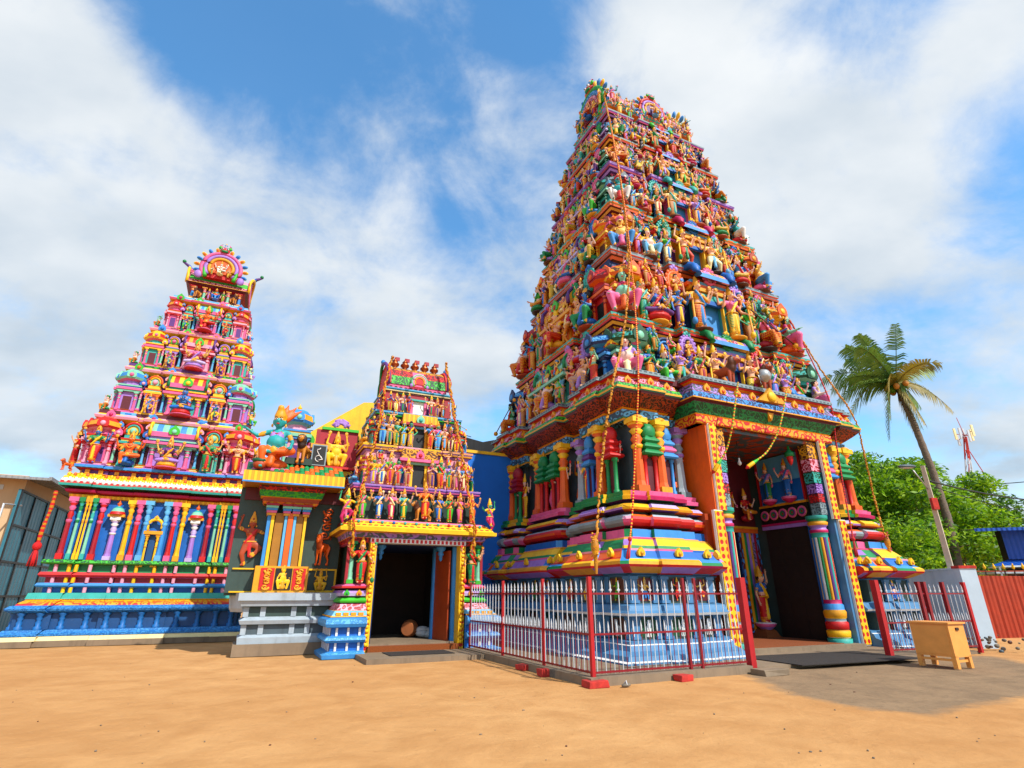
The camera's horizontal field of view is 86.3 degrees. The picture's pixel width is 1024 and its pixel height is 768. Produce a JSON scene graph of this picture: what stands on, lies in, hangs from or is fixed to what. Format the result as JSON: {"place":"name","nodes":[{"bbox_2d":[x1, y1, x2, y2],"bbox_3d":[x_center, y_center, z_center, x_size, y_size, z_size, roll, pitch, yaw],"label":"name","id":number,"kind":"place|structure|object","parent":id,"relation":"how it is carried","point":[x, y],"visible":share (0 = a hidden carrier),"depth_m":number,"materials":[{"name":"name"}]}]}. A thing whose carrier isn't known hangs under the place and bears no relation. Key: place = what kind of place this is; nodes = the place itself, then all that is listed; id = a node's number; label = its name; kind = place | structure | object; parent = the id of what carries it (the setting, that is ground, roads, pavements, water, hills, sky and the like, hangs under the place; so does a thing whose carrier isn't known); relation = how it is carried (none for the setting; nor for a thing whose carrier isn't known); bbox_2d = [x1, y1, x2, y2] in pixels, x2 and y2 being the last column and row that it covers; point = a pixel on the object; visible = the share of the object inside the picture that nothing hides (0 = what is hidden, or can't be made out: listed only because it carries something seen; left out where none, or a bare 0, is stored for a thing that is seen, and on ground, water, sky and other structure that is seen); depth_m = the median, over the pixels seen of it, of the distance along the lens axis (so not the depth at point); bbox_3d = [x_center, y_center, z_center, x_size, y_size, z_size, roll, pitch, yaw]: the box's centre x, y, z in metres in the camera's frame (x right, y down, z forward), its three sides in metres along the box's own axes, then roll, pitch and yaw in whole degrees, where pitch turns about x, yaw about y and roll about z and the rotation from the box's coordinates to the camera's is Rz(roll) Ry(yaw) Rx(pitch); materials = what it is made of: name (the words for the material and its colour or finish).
{"place":"outdoors","nodes":[
{"label":"outdoors","id":0,"kind":"place"},
{"bbox_2d":[0,474,70,631],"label":"beige house","id":1,"kind":"structure","parent":0,"point":[25,501],"depth_m":23.39,"materials":[{"name":"beige paint"}]},
{"bbox_2d":[0,244,263,648],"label":"temple tower","id":2,"kind":"structure","parent":0,"point":[168,452],"depth_m":20.73,"materials":[{"name":"multicoloured paint"}]},
{"bbox_2d":[26,491,57,565],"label":"flower garland","id":3,"kind":"object","parent":2,"relation":"hanging from","point":[33,557],"visible":1,"depth_m":17.92,"materials":[{"name":"red plant"}]},
{"bbox_2d":[382,650,453,655],"bbox_3d":[-2.531,7.248,14.728,1.750,0.015,0.950,9,-23,-23],"label":"doormat","id":4,"kind":"object","parent":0,"point":[405,653],"depth_m":14.72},
{"bbox_2d":[0,612,1023,767],"bbox_3d":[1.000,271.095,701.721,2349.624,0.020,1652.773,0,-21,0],"label":"ground","id":5,"kind":"structure","parent":0,"point":[897,714],"depth_m":7.81,"materials":[{"name":"beige sand"}]},
{"bbox_2d":[223,404,358,657],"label":"shrine hall","id":6,"kind":"structure","parent":5,"relation":"on","point":[282,572],"depth_m":16.55,"materials":[{"name":"paint"}]},
{"bbox_2d":[311,403,373,492],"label":"yellow wall","id":7,"kind":"structure","parent":5,"relation":"on","point":[355,417],"depth_m":22.25,"materials":[{"name":"yellow paint"}]},
{"bbox_2d":[314,357,500,664],"bbox_3d":[-3.383,3.487,18.446,5.140,9.950,6.620,9,-23,-23],"label":"temple gatehouse","id":8,"kind":"object","parent":5,"relation":"on","point":[412,558],"visible":0.96,"depth_m":17.36,"materials":[{"name":"multicoloured paint"}]},
{"bbox_2d":[350,356,393,556],"bbox_3d":[-4.353,1.910,17.306,0.268,6.949,1.965,-3,-21,8],"label":"flower garland","id":9,"kind":"object","parent":8,"relation":"hanging from","point":[354,514],"visible":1,"depth_m":16.85,"materials":[{"name":"plant"}]},
{"bbox_2d":[401,619,417,636],"bbox_3d":[-3.330,7.941,17.756,0.540,0.540,0.560,-2,-21,5],"label":"drum","id":10,"kind":"object","parent":8,"relation":"on","point":[409,627],"visible":0.97,"depth_m":17.52,"materials":[{"name":"brown wood"}]},
{"bbox_2d":[408,425,429,448],"bbox_3d":[-3.235,1.881,18.723,0.800,0.746,0.420,9,-23,-23],"label":"window","id":11,"kind":"structure","parent":8,"relation":"in","point":[420,439],"depth_m":18.63,"materials":[{"name":"grey paint"}]},
{"bbox_2d":[408,462,430,487],"bbox_3d":[-3.142,3.037,18.066,0.800,0.798,0.420,9,-23,-23],"label":"window","id":12,"kind":"structure","parent":8,"relation":"in","point":[418,478],"depth_m":17.97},
{"bbox_2d":[410,399,429,414],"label":"window","id":13,"kind":"structure","parent":8,"relation":"in","point":[420,406],"depth_m":19.31,"materials":[{"name":"white paint"}]},
{"bbox_2d":[415,626,428,637],"bbox_3d":[-2.752,8.051,17.737,0.800,0.360,0.414,9,-23,-23],"label":"cloth bundle","id":14,"kind":"object","parent":8,"relation":"on","point":[422,631],"visible":0.59,"depth_m":17.57,"materials":[{"name":"white fabric"}]},
{"bbox_2d":[432,551,450,640],"bbox_3d":[-2.248,6.628,17.182,0.060,2.600,0.950,16,-26,-36],"label":"door leaf","id":15,"kind":"structure","parent":8,"relation":"in","point":[441,588],"depth_m":17.05,"materials":[{"name":"red wood"}]},
{"bbox_2d":[445,362,476,558],"bbox_3d":[-1.792,2.274,18.468,1.802,7.045,0.351,-15,-25,34],"label":"flower garland","id":16,"kind":"object","parent":8,"relation":"hanging from","point":[474,528],"visible":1,"depth_m":18.18,"materials":[{"name":"plant"}]},
{"bbox_2d":[461,436,493,451],"bbox_3d":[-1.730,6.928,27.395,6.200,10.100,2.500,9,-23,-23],"label":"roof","id":17,"kind":"structure","parent":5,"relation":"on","point":[473,444],"depth_m":27.42,"materials":[{"name":"grey concrete"}]},
{"bbox_2d":[466,449,511,603],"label":"blue wall","id":18,"kind":"structure","parent":5,"relation":"on","point":[491,479],"depth_m":22.66,"materials":[{"name":"blue paint"}]},
{"bbox_2d":[37,663,995,765],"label":"pebbles","id":19,"kind":"object","parent":5,"relation":"on","point":[566,745],"visible":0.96,"depth_m":6.57,"materials":[{"name":"stone"}]},
{"bbox_2d":[515,663,527,670],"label":"footing block","id":20,"kind":"structure","parent":5,"relation":"on","point":[522,666],"depth_m":12.27,"materials":[{"name":"red concrete"}]},
{"bbox_2d":[536,668,549,676],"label":"footing block","id":21,"kind":"structure","parent":5,"relation":"on","point":[542,672],"depth_m":11.36,"materials":[{"name":"red concrete"}]},
{"bbox_2d":[549,668,561,677],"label":"footing block","id":22,"kind":"structure","parent":5,"relation":"on","point":[552,672],"depth_m":11.30,"materials":[{"name":"grey concrete"}]},
{"bbox_2d":[582,679,609,688],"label":"footing block","id":23,"kind":"structure","parent":5,"relation":"on","point":[594,684],"depth_m":9.99,"materials":[{"name":"red concrete"}]},
{"bbox_2d":[465,647,752,685],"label":"kerb","id":24,"kind":"structure","parent":5,"relation":"on","point":[618,678],"depth_m":11.18,"materials":[{"name":"grey concrete"}]},
{"bbox_2d":[672,673,693,681],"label":"footing block","id":25,"kind":"structure","parent":5,"relation":"on","point":[682,677],"depth_m":10.76,"materials":[{"name":"red concrete"}]},
{"bbox_2d":[482,78,926,665],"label":"temple tower","id":26,"kind":"structure","parent":5,"relation":"on","point":[772,524],"depth_m":19.40,"materials":[{"name":"paint"}]},
{"bbox_2d":[590,95,630,573],"bbox_3d":[3.426,-4.396,18.928,0.864,20.894,5.364,-10,-23,24],"label":"flower garland","id":27,"kind":"object","parent":26,"relation":"hanging from","point":[594,546],"visible":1,"depth_m":15.86,"materials":[{"name":"plant"}]},
{"bbox_2d":[611,128,638,558],"bbox_3d":[3.851,-3.349,18.661,0.607,18.061,3.916,-8,-22,20],"label":"flower garland","id":28,"kind":"object","parent":26,"relation":"hanging from","point":[628,549],"visible":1,"depth_m":16.67,"materials":[{"name":"orange plant"}]},
{"bbox_2d":[647,137,670,151],"bbox_3d":[6.945,-11.042,25.898,1.042,1.080,0.630,9,-23,-23],"label":"window","id":29,"kind":"structure","parent":26,"relation":"in","point":[666,145],"depth_m":25.85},
{"bbox_2d":[654,164,679,181],"bbox_3d":[7.112,-9.365,25.049,1.135,1.140,0.630,9,-23,-23],"label":"window","id":30,"kind":"structure","parent":26,"relation":"in","point":[675,174],"depth_m":25.02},
{"bbox_2d":[663,199,693,222],"bbox_3d":[7.303,-7.385,24.027,1.249,1.410,0.630,9,-23,-23],"label":"window","id":31,"kind":"structure","parent":26,"relation":"in","point":[686,213],"depth_m":24.06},
{"bbox_2d":[674,240,707,269],"bbox_3d":[7.505,-5.156,22.885,1.373,1.530,0.630,9,-23,-23],"label":"window","id":32,"kind":"structure","parent":26,"relation":"in","point":[700,257],"depth_m":22.92,"materials":[{"name":"gold paint"}]},
{"bbox_2d":[689,293,729,336],"bbox_3d":[7.737,-2.535,21.524,1.523,1.860,0.630,9,-23,-23],"label":"window","id":33,"kind":"structure","parent":26,"relation":"in","point":[716,318],"depth_m":21.57,"materials":[{"name":"blue paint"}]},
{"bbox_2d":[712,382,738,473],"bbox_3d":[6.650,1.312,16.956,1.194,2.932,0.226,-3,-21,9],"label":"flower garland","id":34,"kind":"object","parent":26,"relation":"hanging from","point":[716,467],"visible":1,"depth_m":16.75},
{"bbox_2d":[705,357,747,384],"bbox_3d":[7.942,-0.059,20.279,1.650,1.566,0.630,9,-23,-23],"label":"window","id":35,"kind":"structure","parent":26,"relation":"in","point":[740,377],"depth_m":20.39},
{"bbox_2d":[736,441,741,465],"bbox_3d":[7.734,2.373,18.683,0.130,0.860,0.130,0,-21,0],"label":"light bulb","id":36,"kind":"object","parent":26,"relation":"hanging from","point":[739,462],"visible":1,"depth_m":18.58,"materials":[{"name":"white glass"}]},
{"bbox_2d":[757,369,770,383],"bbox_3d":[8.547,-0.245,18.493,0.483,0.580,0.333,1,-21,-3],"label":"floodlight","id":37,"kind":"object","parent":26,"relation":"attached to","point":[764,375],"visible":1,"depth_m":18.40,"materials":[{"name":"white glass"}]},
{"bbox_2d":[745,388,787,468],"bbox_3d":[8.320,1.388,17.756,1.953,2.807,0.191,2,-21,-5],"label":"flower garland","id":38,"kind":"object","parent":26,"relation":"hanging from","point":[750,465],"visible":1,"depth_m":17.55},
{"bbox_2d":[784,446,793,464],"bbox_3d":[9.819,2.508,19.341,0.340,0.780,0.323,9,-23,-23],"label":"bud lamp","id":39,"kind":"object","parent":26,"relation":"hanging from","point":[789,454],"visible":0.9,"depth_m":19.23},
{"bbox_2d":[766,526,827,640],"bbox_3d":[9.968,6.945,19.166,0.085,3.630,1.800,9,-23,-23],"label":"door leaf","id":40,"kind":"structure","parent":26,"relation":"in","point":[800,607],"depth_m":19.10,"materials":[{"name":"brown wood"}]},
{"bbox_2d":[789,320,858,556],"bbox_3d":[11.629,1.403,20.170,0.637,9.634,2.257,-6,-22,15],"label":"flower garland","id":41,"kind":"object","parent":26,"relation":"hanging from","point":[855,548],"visible":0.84,"depth_m":19.50,"materials":[{"name":"orange plant"}]},
{"bbox_2d":[790,321,891,552],"bbox_3d":[12.501,1.636,20.831,1.742,9.795,0.961,-4,-21,9],"label":"flower garland","id":42,"kind":"object","parent":26,"relation":"hanging from","point":[887,542],"visible":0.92,"depth_m":20.66,"materials":[{"name":"plant"}]},
{"bbox_2d":[497,646,980,671],"bbox_3d":[6.018,7.837,15.965,13.300,0.110,6.800,9,-23,-23],"label":"paved ledge","id":43,"kind":"object","parent":5,"relation":"on","point":[870,649],"visible":0.07,"depth_m":13.68,"materials":[{"name":"grey concrete"}]},
{"bbox_2d":[468,576,746,676],"bbox_3d":[1.984,6.111,14.161,4.120,1.900,6.614,9,-23,-23],"label":"iron fence","id":44,"kind":"object","parent":43,"relation":"on","point":[589,585],"visible":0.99,"depth_m":11.74,"materials":[{"name":"white metal"}]},
{"bbox_2d":[756,651,917,665],"bbox_3d":[8.156,7.000,13.973,4.100,0.018,2.000,8,-22,-20],"label":"door mat","id":45,"kind":"object","parent":43,"relation":"on","point":[820,658],"depth_m":13.69,"materials":[{"name":"grey rubber"}]},
{"bbox_2d":[879,582,983,652],"bbox_3d":[11.787,6.581,15.385,3.687,1.900,0.100,8,-22,-20],"label":"iron fence","id":46,"kind":"object","parent":43,"relation":"on","point":[921,590],"visible":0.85,"depth_m":15.60,"materials":[{"name":"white metal"}]},
{"bbox_2d":[735,577,756,667],"bbox_3d":[5.317,5.422,12.381,0.180,1.950,0.150,9,-23,-23],"label":"gate post","id":47,"kind":"object","parent":5,"relation":"on","point":[748,640],"visible":0.88,"depth_m":12.34,"materials":[{"name":"red metal"}]},
{"bbox_2d":[750,667,789,676],"bbox_3d":[5.519,6.155,11.684,0.696,0.131,0.419,9,-23,-22],"label":"concrete slab","id":48,"kind":"object","parent":5,"relation":"on","point":[770,671],"depth_m":11.56,"materials":[{"name":"beige concrete"}]},
{"bbox_2d":[869,580,894,655],"bbox_3d":[9.975,6.319,14.718,0.180,1.950,0.150,9,-23,-23],"label":"gate post","id":49,"kind":"object","parent":5,"relation":"on","point":[882,620],"visible":0.88,"depth_m":14.67,"materials":[{"name":"red metal"}]},
{"bbox_2d":[847,451,930,509],"bbox_3d":[22.739,9.890,36.282,7.935,10.984,8.844,14,-25,-33],"label":"broadleaf tree","id":50,"kind":"object","parent":5,"relation":"on","point":[857,458],"visible":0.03,"depth_m":36.77,"materials":[{"name":"green plant"}]},
{"bbox_2d":[820,323,962,565],"bbox_3d":[21.923,4.404,30.569,6.347,17.116,5.151,-9,-23,23],"label":"palm tree","id":51,"kind":"object","parent":5,"relation":"on","point":[875,378],"visible":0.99,"depth_m":32.44,"materials":[{"name":"green plant"}]},
{"bbox_2d":[848,450,948,529],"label":"broadleaf tree","id":52,"kind":"object","parent":5,"relation":"on","point":[893,462],"visible":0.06,"depth_m":40.77,"materials":[{"name":"green plant"}]},
{"bbox_2d":[870,510,959,569],"bbox_3d":[18.052,9.307,27.098,7.603,5.488,5.494,-3,-21,8],"label":"broadleaf tree","id":53,"kind":"object","parent":5,"relation":"on","point":[896,541],"visible":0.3,"depth_m":26.13,"materials":[{"name":"green plant"}]},
{"bbox_2d":[850,456,1001,569],"bbox_3d":[23.061,9.009,31.717,9.630,9.357,7.962,1,-21,-3],"label":"broadleaf tree","id":54,"kind":"object","parent":5,"relation":"on","point":[901,492],"visible":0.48,"depth_m":30.75,"materials":[{"name":"green plant"}]},
{"bbox_2d":[898,464,959,612],"bbox_3d":[14.643,5.784,18.834,1.368,6.100,0.312,7,-22,-19],"label":"street lamp","id":55,"kind":"object","parent":5,"relation":"on","point":[934,504],"visible":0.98,"depth_m":19.45,"materials":[{"name":"metal"}]},
{"bbox_2d":[929,480,1023,499],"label":"power line","id":56,"kind":"object","parent":55,"relation":"attached to","point":[975,491],"visible":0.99,"depth_m":20.64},
{"bbox_2d":[931,485,1023,510],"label":"power line","id":57,"kind":"object","parent":55,"relation":"attached to","point":[974,499],"visible":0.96,"depth_m":20.75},
{"bbox_2d":[906,620,973,668],"bbox_3d":[10.200,6.181,12.998,0.680,0.975,0.940,9,-23,-22],"label":"wooden box","id":58,"kind":"object","parent":5,"relation":"on","point":[933,639],"visible":1,"depth_m":12.78,"materials":[{"name":"wood"}]},
{"bbox_2d":[908,565,998,648],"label":"white wall","id":59,"kind":"structure","parent":5,"relation":"on","point":[966,574],"depth_m":18.09,"materials":[{"name":"white paint"}]},
{"bbox_2d":[952,418,982,496],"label":"telecom mast","id":60,"kind":"object","parent":5,"relation":"on","point":[970,434],"visible":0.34,"depth_m":113.00,"materials":[{"name":"white metal"}]},
{"bbox_2d":[929,470,1023,575],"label":"broadleaf tree","id":61,"kind":"object","parent":5,"relation":"on","point":[978,483],"visible":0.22,"depth_m":33.47,"materials":[{"name":"green plant"}]},
{"bbox_2d":[959,494,1023,575],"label":"broadleaf tree","id":62,"kind":"object","parent":5,"relation":"on","point":[1010,501],"visible":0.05,"depth_m":41.55,"materials":[{"name":"green plant"}]},
{"bbox_2d":[964,563,1023,575],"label":"spiked railing","id":63,"kind":"object","parent":5,"relation":"on","point":[1003,567],"visible":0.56,"depth_m":22.81,"materials":[{"name":"yellow metal"}]},
{"bbox_2d":[966,527,1023,575],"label":"blue kiosk","id":64,"kind":"object","parent":5,"relation":"on","point":[1010,540],"visible":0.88,"depth_m":27.30,"materials":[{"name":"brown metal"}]},
{"bbox_2d":[967,635,1023,652],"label":"rubble heap","id":65,"kind":"object","parent":5,"relation":"on","point":[1001,650],"visible":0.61,"depth_m":16.52,"materials":[{"name":"grey stone"}]},
{"bbox_2d":[978,575,1023,637],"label":"sheet fence","id":66,"kind":"object","parent":5,"relation":"on","point":[1003,598],"visible":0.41,"depth_m":21.79,"materials":[{"name":"metal"}]},
{"bbox_2d":[0,0,1023,524],"label":"sky","id":67,"kind":"structure","parent":0,"point":[390,171],"materials":[{"name":"blue"}]},
{"bbox_2d":[622,680,630,686],"bbox_3d":[2.111,5.540,10.108,0.240,0.100,0.101,17,-27,-37],"label":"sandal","id":68,"kind":"object","parent":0,"point":[625,684],"visible":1,"depth_m":10.07,"materials":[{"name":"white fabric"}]},
{"bbox_2d":[978,565,1023,575],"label":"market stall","id":69,"kind":"object","parent":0,"point":[1000,573],"visible":0.5,"depth_m":24.04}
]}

